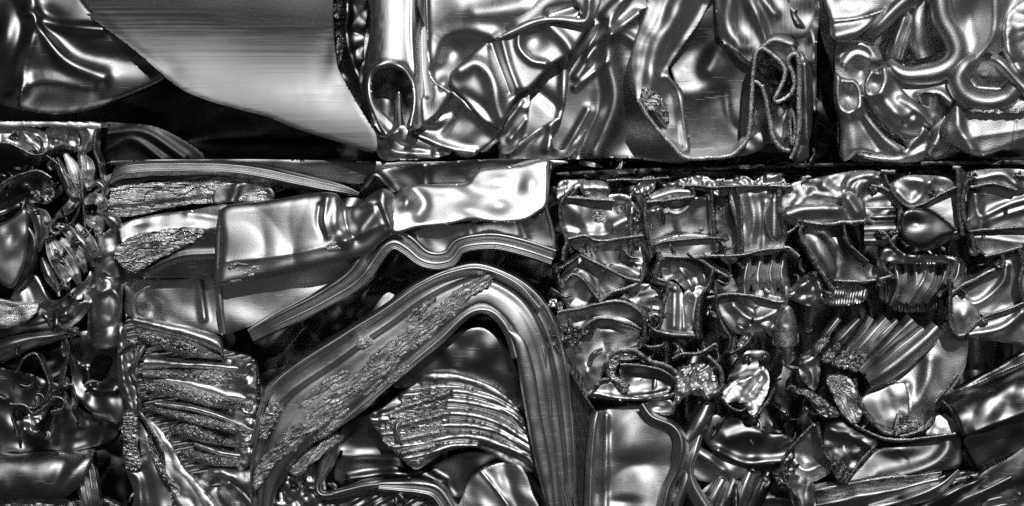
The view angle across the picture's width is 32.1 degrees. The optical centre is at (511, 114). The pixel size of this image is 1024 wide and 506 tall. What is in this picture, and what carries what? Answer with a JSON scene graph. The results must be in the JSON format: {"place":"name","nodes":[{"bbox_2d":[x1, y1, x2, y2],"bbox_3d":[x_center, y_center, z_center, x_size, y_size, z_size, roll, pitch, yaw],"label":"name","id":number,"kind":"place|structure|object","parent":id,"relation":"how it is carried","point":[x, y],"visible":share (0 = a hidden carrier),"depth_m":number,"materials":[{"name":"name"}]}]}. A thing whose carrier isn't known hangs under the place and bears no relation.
{"place":"outdoors","nodes":[
{"label":"outdoors","id":0,"kind":"place"},
{"label":"ground","id":1,"kind":"structure","parent":0,"visible":0},
{"bbox_2d":[0,121,206,505],"bbox_3d":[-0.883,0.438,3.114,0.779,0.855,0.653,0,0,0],"label":"scrap bale","id":2,"kind":"object","parent":1,"relation":"on","point":[63,408],"visible":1,"depth_m":2.82,"materials":[{"name":"metal"}]},
{"bbox_2d":[0,0,379,161],"bbox_3d":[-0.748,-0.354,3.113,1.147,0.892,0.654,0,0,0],"label":"scrap bale","id":3,"kind":"object","parent":2,"relation":"on","point":[244,78],"visible":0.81,"depth_m":2.87,"materials":[{"name":"metal"}]},
{"bbox_2d":[105,157,590,505],"bbox_3d":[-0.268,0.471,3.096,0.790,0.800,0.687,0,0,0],"label":"scrap bale","id":4,"kind":"object","parent":1,"relation":"on","point":[300,331],"visible":0.99,"depth_m":2.80,"materials":[{"name":"metal"}]},
{"bbox_2d":[548,159,1023,505],"bbox_3d":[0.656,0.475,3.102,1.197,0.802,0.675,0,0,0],"label":"scrap bale","id":5,"kind":"object","parent":1,"relation":"on","point":[770,333],"visible":1,"depth_m":2.81,"materials":[{"name":"metal"}]},
{"bbox_2d":[360,0,819,175],"bbox_3d":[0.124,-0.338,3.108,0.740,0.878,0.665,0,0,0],"label":"scrap bale","id":6,"kind":"object","parent":5,"relation":"on","point":[582,83],"visible":0.97,"depth_m":2.84,"materials":[{"name":"metal"}]},
{"bbox_2d":[810,0,1023,170],"bbox_3d":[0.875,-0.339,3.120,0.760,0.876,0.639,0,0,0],"label":"scrap bale","id":7,"kind":"object","parent":5,"relation":"on","point":[904,81],"visible":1,"depth_m":2.83,"materials":[{"name":"metal"}]}
]}

